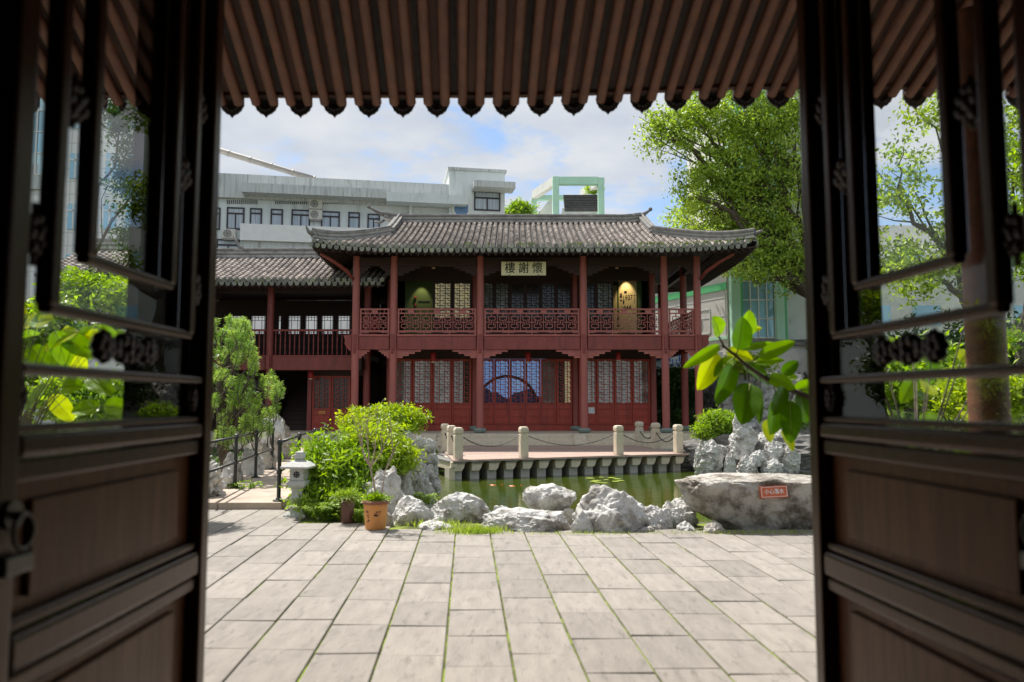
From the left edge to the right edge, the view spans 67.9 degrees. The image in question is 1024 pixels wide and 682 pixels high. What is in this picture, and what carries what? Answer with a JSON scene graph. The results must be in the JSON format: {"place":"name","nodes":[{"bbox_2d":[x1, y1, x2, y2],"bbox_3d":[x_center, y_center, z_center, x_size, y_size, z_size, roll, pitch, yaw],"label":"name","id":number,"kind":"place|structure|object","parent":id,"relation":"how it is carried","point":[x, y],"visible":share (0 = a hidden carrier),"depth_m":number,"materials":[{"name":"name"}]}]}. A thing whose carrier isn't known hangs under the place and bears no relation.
{"place":"outdoors","nodes":[
{"label":"outdoors","id":0,"kind":"place"},
{"bbox_2d":[23,362,123,430],"bbox_3d":[-5.222,0.688,9.502,1.895,0.863,1.971,-3,-5,31],"label":"leafy shrub","id":1,"kind":"object","parent":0,"point":[75,398],"visible":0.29,"depth_m":9.02,"materials":[{"name":"green plant"}]},
{"bbox_2d":[209,446,303,509],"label":"walkway","id":2,"kind":"structure","parent":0,"point":[261,497],"depth_m":11.87,"materials":[{"name":"stone"}]},
{"bbox_2d":[241,447,264,474],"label":"rock","id":3,"kind":"object","parent":2,"relation":"on","point":[247,466],"visible":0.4,"depth_m":15.29,"materials":[{"name":"stone"}]},
{"bbox_2d":[258,413,284,446],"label":"rock","id":4,"kind":"object","parent":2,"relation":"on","point":[279,431],"visible":0.37,"depth_m":18.90,"materials":[{"name":"stone"}]},
{"bbox_2d":[43,506,816,681],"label":"paving","id":5,"kind":"structure","parent":0,"point":[738,579],"depth_m":5.85,"materials":[{"name":"stone"}]},
{"bbox_2d":[20,308,124,458],"bbox_3d":[-3.110,0.809,5.298,0.739,2.227,1.237,4,-6,-39],"label":"rubber plant","id":6,"kind":"object","parent":5,"relation":"on","point":[67,345],"visible":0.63,"depth_m":5.09,"materials":[{"name":"green plant"}]},
{"bbox_2d":[280,451,317,518],"bbox_3d":[-2.933,1.979,10.476,0.398,0.915,0.398,-1,-5,7],"label":"stone lantern","id":7,"kind":"object","parent":5,"relation":"on","point":[299,466],"visible":0.88,"depth_m":10.38,"materials":[{"name":"white stone"}]},
{"bbox_2d":[284,475,345,518],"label":"leafy shrub","id":8,"kind":"object","parent":5,"relation":"on","point":[313,492],"visible":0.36,"depth_m":10.39,"materials":[{"name":"green plant"}]},
{"bbox_2d":[288,501,357,521],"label":"fern","id":9,"kind":"object","parent":5,"relation":"on","point":[321,510],"visible":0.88,"depth_m":10.03,"materials":[{"name":"plant"}]},
{"bbox_2d":[280,433,392,518],"bbox_3d":[-2.475,1.946,10.882,1.607,1.258,1.204,0,-5,0],"label":"leafy shrub","id":10,"kind":"object","parent":5,"relation":"on","point":[330,462],"visible":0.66,"depth_m":10.69,"materials":[{"name":"green plant"}]},
{"bbox_2d":[305,422,381,461],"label":"tall shrub","id":11,"kind":"object","parent":10,"relation":"attached to","point":[341,443],"visible":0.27,"depth_m":11.03,"materials":[{"name":"green plant"}]},
{"bbox_2d":[324,486,365,523],"bbox_3d":[-2.158,2.127,9.804,0.558,0.513,0.536,0,-5,0],"label":"flower pot","id":12,"kind":"object","parent":5,"relation":"on","point":[347,503],"visible":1,"depth_m":9.75,"materials":[{"name":"ceramic"}]},
{"bbox_2d":[361,489,393,529],"bbox_3d":[-1.681,2.097,9.377,0.415,0.505,0.417,2,-5,-23],"label":"flower pot","id":13,"kind":"object","parent":5,"relation":"on","point":[375,514],"visible":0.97,"depth_m":9.25,"materials":[{"name":"ceramic"}]},
{"bbox_2d":[348,398,398,499],"bbox_3d":[-1.790,1.360,9.556,0.780,1.288,0.376,-2,-5,27],"label":"sapling","id":14,"kind":"object","parent":13,"relation":"on","point":[365,422],"visible":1,"depth_m":9.50,"materials":[{"name":"green plant"}]},
{"bbox_2d":[414,524,531,535],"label":"grass tuft","id":15,"kind":"object","parent":5,"relation":"on","point":[478,530],"visible":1,"depth_m":9.02,"materials":[{"name":"plant"}]},
{"bbox_2d":[481,507,571,532],"bbox_3d":[0.162,2.233,9.426,1.022,0.346,0.738,2,-5,-24],"label":"rock","id":16,"kind":"object","parent":5,"relation":"on","point":[523,519],"visible":0.71,"depth_m":9.24,"materials":[{"name":"stone"}]},
{"bbox_2d":[522,483,576,510],"bbox_3d":[0.499,2.100,10.146,0.726,0.409,0.670,0,-5,0],"label":"rock","id":17,"kind":"object","parent":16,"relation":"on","point":[552,497],"visible":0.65,"depth_m":9.90,"materials":[{"name":"stone"}]},
{"bbox_2d":[572,484,647,532],"bbox_3d":[1.226,2.098,9.423,0.962,0.643,0.656,0,-5,0],"label":"rock","id":18,"kind":"object","parent":5,"relation":"on","point":[604,508],"visible":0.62,"depth_m":9.23,"materials":[{"name":"stone"}]},
{"bbox_2d":[644,505,673,529],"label":"rock","id":19,"kind":"object","parent":5,"relation":"on","point":[660,518],"visible":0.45,"depth_m":9.38,"materials":[{"name":"stone"}]},
{"bbox_2d":[683,310,969,452],"bbox_3d":[2.387,0.873,5.290,2.771,2.120,0.961,1,-5,-11],"label":"rubber plant","id":20,"kind":"object","parent":5,"relation":"on","point":[786,416],"visible":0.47,"depth_m":4.96,"materials":[{"name":"green plant"}]},
{"bbox_2d":[21,428,1016,522],"bbox_3d":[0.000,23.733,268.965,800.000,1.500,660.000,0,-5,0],"label":"ground","id":21,"kind":"structure","parent":0,"point":[241,449],"depth_m":22.97,"materials":[{"name":"soil"}]},
{"bbox_2d":[23,288,96,380],"bbox_3d":[-7.648,-0.101,12.598,1.580,1.562,1.680,-3,-5,29],"label":"leafy shrub","id":22,"kind":"object","parent":21,"relation":"on","point":[61,323],"visible":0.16,"depth_m":12.32,"materials":[{"name":"green plant"}]},
{"bbox_2d":[20,264,127,423],"bbox_3d":[-8.241,0.551,15.051,4.105,4.560,1.796,0,-5,0],"label":"broadleaf tree","id":23,"kind":"object","parent":21,"relation":"on","point":[103,294],"visible":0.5,"depth_m":14.83,"materials":[{"name":"green plant"}]},
{"bbox_2d":[20,98,133,422],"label":"tall building","id":24,"kind":"structure","parent":21,"relation":"on","point":[108,214],"depth_m":44.82,"materials":[{"name":"beige tile"}]},
{"bbox_2d":[55,99,133,421],"bbox_3d":[-10.649,-2.157,21.388,5.095,10.927,2.672,-5,-6,45],"label":"broadleaf tree","id":25,"kind":"object","parent":21,"relation":"on","point":[118,118],"visible":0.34,"depth_m":22.20,"materials":[{"name":"green plant"}]},
{"bbox_2d":[34,238,221,369],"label":"garden pavilion","id":26,"kind":"structure","parent":21,"relation":"on","point":[104,252],"depth_m":25.41,"materials":[{"name":"tile"}]},
{"bbox_2d":[209,460,226,496],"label":"rock","id":27,"kind":"object","parent":21,"relation":"on","point":[218,484],"visible":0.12,"depth_m":11.80,"materials":[{"name":"stone"}]},
{"bbox_2d":[211,314,286,472],"bbox_3d":[-5.542,1.126,15.302,1.732,3.393,3.024,3,-6,-34],"label":"pine tree","id":28,"kind":"object","parent":21,"relation":"on","point":[237,335],"visible":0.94,"depth_m":14.94,"materials":[{"name":"green plant"}]},
{"bbox_2d":[32,164,515,247],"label":"office building","id":29,"kind":"structure","parent":21,"relation":"on","point":[262,211],"depth_m":47.41,"materials":[{"name":"concrete"}]},
{"bbox_2d":[226,207,244,229],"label":"window","id":30,"kind":"structure","parent":29,"relation":"in","point":[235,215],"depth_m":46.78,"materials":[{"name":"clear glass"}]},
{"bbox_2d":[220,148,315,177],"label":"roof duct","id":31,"kind":"object","parent":29,"relation":"on","point":[271,166],"visible":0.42,"depth_m":52.99,"materials":[{"name":"metal"}]},
{"bbox_2d":[291,209,309,225],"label":"window","id":32,"kind":"structure","parent":29,"relation":"in","point":[299,217],"depth_m":47.46,"materials":[{"name":"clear glass"}]},
{"bbox_2d":[474,192,499,210],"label":"window","id":33,"kind":"structure","parent":29,"relation":"in","point":[483,201],"depth_m":49.00,"materials":[{"name":"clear glass"}]},
{"bbox_2d":[211,235,404,448],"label":"side wing","id":34,"kind":"structure","parent":21,"relation":"on","point":[293,306],"depth_m":29.75,"materials":[{"name":"wood"}]},
{"bbox_2d":[311,376,331,430],"bbox_3d":[-7.341,2.423,29.303,0.720,2.162,0.075,0,-5,0],"label":"door leaf","id":35,"kind":"structure","parent":34,"relation":"in","point":[321,385],"depth_m":29.32,"materials":[{"name":"red paint"}]},
{"bbox_2d":[331,376,350,430],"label":"door leaf","id":36,"kind":"structure","parent":34,"relation":"in","point":[341,385],"depth_m":29.33,"materials":[{"name":"red paint"}]},
{"bbox_2d":[313,474,373,516],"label":"leafy shrub","id":37,"kind":"object","parent":21,"relation":"on","point":[359,482],"visible":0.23,"depth_m":10.36,"materials":[{"name":"green plant"}]},
{"bbox_2d":[392,495,434,525],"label":"rock","id":38,"kind":"object","parent":21,"relation":"on","point":[409,508],"visible":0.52,"depth_m":9.72,"materials":[{"name":"stone"}]},
{"bbox_2d":[36,0,1016,456],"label":"gatehouse","id":39,"kind":"object","parent":21,"relation":"on","point":[434,54],"visible":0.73,"depth_m":4.87,"materials":[{"name":"wood"}]},
{"bbox_2d":[0,0,224,681],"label":"door leaf","id":40,"kind":"object","parent":39,"relation":"attached to","point":[115,534],"visible":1,"depth_m":2.17,"materials":[{"name":"brown paint"}]},
{"bbox_2d":[796,0,1023,681],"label":"door leaf","id":41,"kind":"object","parent":39,"relation":"attached to","point":[918,557],"visible":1,"depth_m":2.33,"materials":[{"name":"brown paint"}]},
{"bbox_2d":[305,205,762,447],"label":"pavilion hall","id":42,"kind":"structure","parent":21,"relation":"on","point":[480,381],"depth_m":28.85,"materials":[{"name":"red wood"}]},
{"bbox_2d":[396,359,412,405],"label":"door leaf","id":43,"kind":"structure","parent":42,"relation":"in","point":[404,366],"depth_m":29.18,"materials":[{"name":"red paint"}]},
{"bbox_2d":[405,281,432,333],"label":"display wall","id":44,"kind":"structure","parent":42,"relation":"on","point":[418,294],"depth_m":30.32,"materials":[{"name":"paint"}]},
{"bbox_2d":[412,359,431,424],"bbox_3d":[-3.438,1.948,29.140,0.739,2.518,0.075,0,-5,0],"label":"door leaf","id":45,"kind":"structure","parent":42,"relation":"in","point":[422,368],"depth_m":29.17,"materials":[{"name":"red paint"}]},
{"bbox_2d":[432,359,451,424],"bbox_3d":[-2.682,1.948,29.140,0.739,2.518,0.075,0,-5,0],"label":"door leaf","id":46,"kind":"structure","parent":42,"relation":"in","point":[442,368],"depth_m":29.14,"materials":[{"name":"red paint"}]},
{"bbox_2d":[433,281,451,333],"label":"door leaf","id":47,"kind":"structure","parent":42,"relation":"in","point":[442,290],"depth_m":29.42,"materials":[{"name":"wood"}]},
{"bbox_2d":[452,359,471,424],"bbox_3d":[-1.927,1.948,29.140,0.739,2.518,0.075,0,-5,0],"label":"door leaf","id":48,"kind":"structure","parent":42,"relation":"in","point":[461,368],"depth_m":29.15,"materials":[{"name":"red paint"}]},
{"bbox_2d":[452,281,471,333],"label":"door leaf","id":49,"kind":"structure","parent":42,"relation":"in","point":[462,290],"depth_m":29.42,"materials":[{"name":"wood"}]},
{"bbox_2d":[484,359,493,424],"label":"door leaf","id":50,"kind":"structure","parent":42,"relation":"in","point":[489,406],"depth_m":29.08,"materials":[{"name":"red paint"}]},
{"bbox_2d":[484,281,493,333],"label":"door leaf","id":51,"kind":"structure","parent":42,"relation":"in","point":[488,285],"depth_m":29.43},
{"bbox_2d":[494,359,508,424],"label":"door leaf","id":52,"kind":"structure","parent":42,"relation":"in","point":[501,410],"depth_m":29.09,"materials":[{"name":"red paint"}]},
{"bbox_2d":[494,281,508,333],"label":"door leaf","id":53,"kind":"structure","parent":42,"relation":"in","point":[501,288],"depth_m":29.42,"materials":[{"name":"wood"}]},
{"bbox_2d":[510,359,524,424],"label":"door leaf","id":54,"kind":"structure","parent":42,"relation":"in","point":[517,410],"depth_m":29.09,"materials":[{"name":"red paint"}]},
{"bbox_2d":[510,281,524,333],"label":"door leaf","id":55,"kind":"structure","parent":42,"relation":"in","point":[517,288],"depth_m":29.42,"materials":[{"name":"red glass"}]},
{"bbox_2d":[501,262,545,276],"bbox_3d":[0.415,-2.557,27.038,1.589,0.532,0.080,0,-5,0],"label":"name board","id":56,"kind":"object","parent":42,"relation":"attached to","point":[523,268],"visible":1,"depth_m":27.02,"materials":[{"name":"beige paint"}]},
{"bbox_2d":[525,281,539,333],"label":"door leaf","id":57,"kind":"structure","parent":42,"relation":"in","point":[532,288],"depth_m":29.42,"materials":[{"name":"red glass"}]},
{"bbox_2d":[525,359,540,424],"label":"door leaf","id":58,"kind":"structure","parent":42,"relation":"in","point":[532,410],"depth_m":29.09,"materials":[{"name":"red paint"}]},
{"bbox_2d":[541,359,555,424],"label":"door leaf","id":59,"kind":"structure","parent":42,"relation":"in","point":[548,366],"depth_m":29.15,"materials":[{"name":"red paint"}]},
{"bbox_2d":[541,281,555,333],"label":"door leaf","id":60,"kind":"structure","parent":42,"relation":"in","point":[548,288],"depth_m":29.42,"materials":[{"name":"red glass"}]},
{"bbox_2d":[556,281,570,333],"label":"door leaf","id":61,"kind":"structure","parent":42,"relation":"in","point":[563,288],"depth_m":29.42,"materials":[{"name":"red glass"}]},
{"bbox_2d":[556,359,571,424],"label":"door leaf","id":62,"kind":"structure","parent":42,"relation":"in","point":[563,366],"depth_m":29.14,"materials":[{"name":"red paint"}]},
{"bbox_2d":[578,281,595,335],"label":"door leaf","id":63,"kind":"structure","parent":42,"relation":"in","point":[591,286],"depth_m":29.41,"materials":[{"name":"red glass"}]},
{"bbox_2d":[579,359,596,424],"bbox_3d":[2.901,1.948,29.140,0.667,2.518,0.075,0,-5,0],"label":"door leaf","id":64,"kind":"structure","parent":42,"relation":"in","point":[592,399],"depth_m":29.14,"materials":[{"name":"red paint"}]},
{"bbox_2d":[596,281,613,333],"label":"door leaf","id":65,"kind":"structure","parent":42,"relation":"in","point":[604,289],"depth_m":29.42,"materials":[{"name":"wood"}]},
{"bbox_2d":[596,359,614,424],"bbox_3d":[3.584,1.948,29.140,0.666,2.518,0.075,0,-5,0],"label":"door leaf","id":66,"kind":"structure","parent":42,"relation":"in","point":[605,367],"depth_m":29.15,"materials":[{"name":"red paint"}]},
{"bbox_2d":[614,359,631,424],"bbox_3d":[4.266,1.948,29.140,0.667,2.518,0.075,0,-5,0],"label":"door leaf","id":67,"kind":"structure","parent":42,"relation":"in","point":[623,368],"depth_m":29.15,"materials":[{"name":"red paint"}]},
{"bbox_2d":[613,281,642,333],"bbox_3d":[4.557,-1.328,30.350,0.125,2.725,1.518,4,-6,-42],"label":"exhibition panel","id":68,"kind":"object","parent":42,"relation":"on","point":[627,294],"visible":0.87,"depth_m":30.24,"materials":[{"name":"yellow"}]},
{"bbox_2d":[632,359,649,424],"bbox_3d":[4.949,1.948,29.140,0.667,2.518,0.075,0,-5,0],"label":"door leaf","id":69,"kind":"structure","parent":42,"relation":"in","point":[640,367],"depth_m":29.14,"materials":[{"name":"red paint"}]},
{"bbox_2d":[657,408,704,427],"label":"leafy shrub","id":70,"kind":"object","parent":42,"relation":"on","point":[675,416],"visible":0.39,"depth_m":30.24,"materials":[{"name":"green plant"}]},
{"bbox_2d":[531,176,604,213],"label":"rooftop pergola","id":71,"kind":"object","parent":21,"relation":"on","point":[583,203],"visible":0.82,"depth_m":64.15,"materials":[{"name":"green paint"}]},
{"bbox_2d":[505,197,539,213],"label":"rooftop shrub","id":72,"kind":"object","parent":71,"relation":"on","point":[518,206],"visible":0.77,"depth_m":60.45,"materials":[{"name":"green plant"}]},
{"bbox_2d":[571,511,592,531],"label":"rock","id":73,"kind":"object","parent":21,"relation":"on","point":[582,522],"visible":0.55,"depth_m":9.12,"materials":[{"name":"stone"}]},
{"bbox_2d":[662,498,698,526],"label":"rock","id":74,"kind":"object","parent":21,"relation":"on","point":[682,511],"visible":0.44,"depth_m":9.61,"materials":[{"name":"stone"}]},
{"bbox_2d":[655,273,729,356],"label":"stone building","id":75,"kind":"structure","parent":21,"relation":"on","point":[715,297],"depth_m":37.24,"materials":[{"name":"grey paint"}]},
{"bbox_2d":[674,473,811,529],"bbox_3d":[3.074,2.049,9.596,2.043,0.767,0.997,0,-5,0],"label":"rock","id":76,"kind":"object","parent":21,"relation":"on","point":[730,500],"visible":0.65,"depth_m":9.27,"materials":[{"name":"grey stone"}]},
{"bbox_2d":[759,485,787,498],"bbox_3d":[3.158,1.824,9.187,0.337,0.170,0.091,0,-5,0],"label":"warning sign","id":77,"kind":"object","parent":76,"relation":"attached to","point":[777,491],"visible":1,"depth_m":9.16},
{"bbox_2d":[717,369,775,432],"bbox_3d":[9.361,2.231,29.941,2.961,3.426,1.812,0,-5,0],"label":"rock","id":78,"kind":"object","parent":21,"relation":"on","point":[768,391],"visible":0.13,"depth_m":29.48,"materials":[{"name":"stone"}]},
{"bbox_2d":[687,90,806,346],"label":"glass tower","id":79,"kind":"structure","parent":21,"relation":"on","point":[777,317],"depth_m":36.00,"materials":[{"name":"teal glass"}]},
{"bbox_2d":[750,338,807,379],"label":"garden wall","id":80,"kind":"structure","parent":21,"relation":"on","point":[797,350],"depth_m":33.33,"materials":[{"name":"paint"}]},
{"bbox_2d":[623,90,937,299],"bbox_3d":[10.610,-5.129,33.219,10.356,18.701,12.491,4,-6,-42],"label":"camphor tree","id":81,"kind":"object","parent":21,"relation":"on","point":[777,254],"visible":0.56,"depth_m":31.85,"materials":[{"name":"green plant"}]},
{"bbox_2d":[876,90,1022,315],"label":"broadleaf tree","id":82,"kind":"object","parent":21,"relation":"on","point":[899,190],"visible":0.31,"depth_m":19.05,"materials":[{"name":"green plant"}]},
{"bbox_2d":[879,225,1023,270],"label":"apartment block","id":83,"kind":"structure","parent":21,"relation":"on","point":[897,229],"depth_m":71.00,"materials":[{"name":"paint"}]},
{"bbox_2d":[881,271,1023,420],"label":"apartment block","id":84,"kind":"structure","parent":21,"relation":"on","point":[889,306],"depth_m":60.43,"materials":[{"name":"paint"}]},
{"bbox_2d":[882,305,1022,325],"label":"window panes","id":85,"kind":"structure","parent":84,"relation":"in","point":[921,309],"depth_m":60.33,"materials":[{"name":"grey glass"}]},
{"bbox_2d":[919,306,1018,360],"bbox_3d":[16.961,1.122,27.818,7.062,5.382,5.321,0,-5,0],"label":"background tree","id":86,"kind":"object","parent":21,"relation":"on","point":[956,333],"visible":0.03,"depth_m":27.98,"materials":[{"name":"green plant"}]},
{"bbox_2d":[1006,137,1023,432],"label":"broadleaf tree","id":87,"kind":"object","parent":21,"relation":"on","point":[1015,340],"visible":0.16,"depth_m":14.01,"materials":[{"name":"green plant"}]},
{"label":"pond edge","id":88,"kind":"structure","parent":21,"relation":"on","visible":0},
{"bbox_2d":[361,466,405,514],"bbox_3d":[-1.796,2.117,10.499,0.578,0.787,0.532,4,-6,-43],"label":"rock","id":89,"kind":"object","parent":88,"relation":"on","point":[392,483],"visible":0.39,"depth_m":10.36,"materials":[{"name":"stone"}]},
{"bbox_2d":[431,492,490,522],"bbox_3d":[-0.694,2.236,10.235,0.817,0.436,0.551,-1,-5,16],"label":"rock","id":90,"kind":"object","parent":88,"relation":"on","point":[461,507],"visible":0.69,"depth_m":10.04,"materials":[{"name":"stone"}]},
{"bbox_2d":[436,445,689,479],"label":"pond deck","id":91,"kind":"structure","parent":88,"relation":"on","point":[504,461],"depth_m":20.50,"materials":[{"name":"grey stone"}]},
{"bbox_2d":[453,427,462,459],"bbox_3d":[-1.360,2.584,19.206,0.224,0.800,0.224,1,-5,-18],"label":"stone post","id":92,"kind":"object","parent":91,"relation":"on","point":[457,443],"visible":1,"depth_m":19.11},
{"bbox_2d":[518,426,528,457],"bbox_3d":[0.300,2.631,19.804,0.224,0.800,0.224,1,-5,-18],"label":"stone post","id":93,"kind":"object","parent":91,"relation":"on","point":[523,431],"visible":1,"depth_m":19.71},
{"bbox_2d":[613,425,623,454],"bbox_3d":[2.920,2.714,20.851,0.224,0.800,0.224,1,-5,-18],"label":"stone post","id":94,"kind":"object","parent":91,"relation":"on","point":[618,440],"visible":1,"depth_m":20.76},
{"bbox_2d":[919,359,1023,429],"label":"leafy shrub","id":95,"kind":"object","parent":88,"relation":"on","point":[957,399],"visible":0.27,"depth_m":10.29,"materials":[{"name":"green plant"}]},
{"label":"rock","id":96,"kind":"object","parent":88,"relation":"on","visible":0},
{"bbox_2d":[329,401,434,441],"bbox_3d":[-2.224,1.486,12.998,1.779,0.952,1.887,0,-5,0],"label":"clipped shrub","id":97,"kind":"object","parent":96,"relation":"on","point":[406,414],"visible":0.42,"depth_m":12.88,"materials":[{"name":"green plant"}]},
{"bbox_2d":[219,90,1022,227],"label":"sky","id":98,"kind":"structure","parent":0,"point":[420,146],"materials":[{"name":"blue"}]},
{"bbox_2d":[436,467,810,521],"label":"pond water","id":99,"kind":"structure","parent":0,"point":[657,488],"depth_m":17.68,"materials":[{"name":"liquid"}]},
{"bbox_2d":[399,471,416,497],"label":"rock","id":100,"kind":"object","parent":99,"relation":"on","point":[406,488],"visible":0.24,"depth_m":11.51,"materials":[{"name":"stone"}]},
{"bbox_2d":[343,418,430,479],"bbox_3d":[-1.985,1.652,11.479,1.532,1.002,1.226,0,-5,0],"label":"leafy shrub","id":101,"kind":"object","parent":100,"relation":"on","point":[405,457],"visible":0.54,"depth_m":11.31,"materials":[{"name":"green plant"}]},
{"bbox_2d":[693,439,722,473],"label":"rock","id":102,"kind":"object","parent":99,"relation":"in","point":[708,456],"visible":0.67,"depth_m":20.43,"materials":[{"name":"stone"}]},
{"bbox_2d":[681,430,810,472],"bbox_3d":[7.551,3.236,22.111,6.216,1.328,3.602,0,-5,0],"label":"rock","id":103,"kind":"object","parent":99,"relation":"in","point":[802,443],"visible":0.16,"depth_m":21.30,"materials":[{"name":"stone"}]},
{"bbox_2d":[683,405,734,440],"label":"leafy shrub","id":104,"kind":"object","parent":103,"relation":"on","point":[714,423],"visible":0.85,"depth_m":21.85,"materials":[{"name":"green plant"}]},
{"bbox_2d":[728,425,758,459],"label":"rock","id":105,"kind":"object","parent":103,"relation":"on","point":[742,441],"visible":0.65,"depth_m":20.86,"materials":[{"name":"stone"}]},
{"bbox_2d":[763,440,783,461],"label":"rock","id":106,"kind":"object","parent":103,"relation":"on","point":[772,449],"visible":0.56,"depth_m":20.55,"materials":[{"name":"stone"}]},
{"bbox_2d":[780,446,800,473],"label":"rock","id":107,"kind":"object","parent":103,"relation":"on","point":[790,460],"visible":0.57,"depth_m":20.40,"materials":[{"name":"stone"}]},
{"bbox_2d":[736,455,758,472],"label":"rock","id":108,"kind":"object","parent":99,"relation":"in","point":[746,464],"visible":0.64,"depth_m":20.14,"materials":[{"name":"stone"}]},
{"bbox_2d":[656,363,711,412],"bbox_3d":[6.879,2.032,31.496,3.266,2.361,2.686,2,-5,-22],"label":"tree","id":109,"kind":"object","parent":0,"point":[675,384],"visible":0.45,"depth_m":30.95,"materials":[{"name":"green plant"}]},
{"bbox_2d":[885,326,1010,426],"bbox_3d":[6.391,0.634,12.013,2.638,1.698,2.372,0,-5,0],"label":"bamboo clump","id":110,"kind":"object","parent":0,"point":[894,365],"visible":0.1,"depth_m":11.68,"materials":[{"name":"green plant"}]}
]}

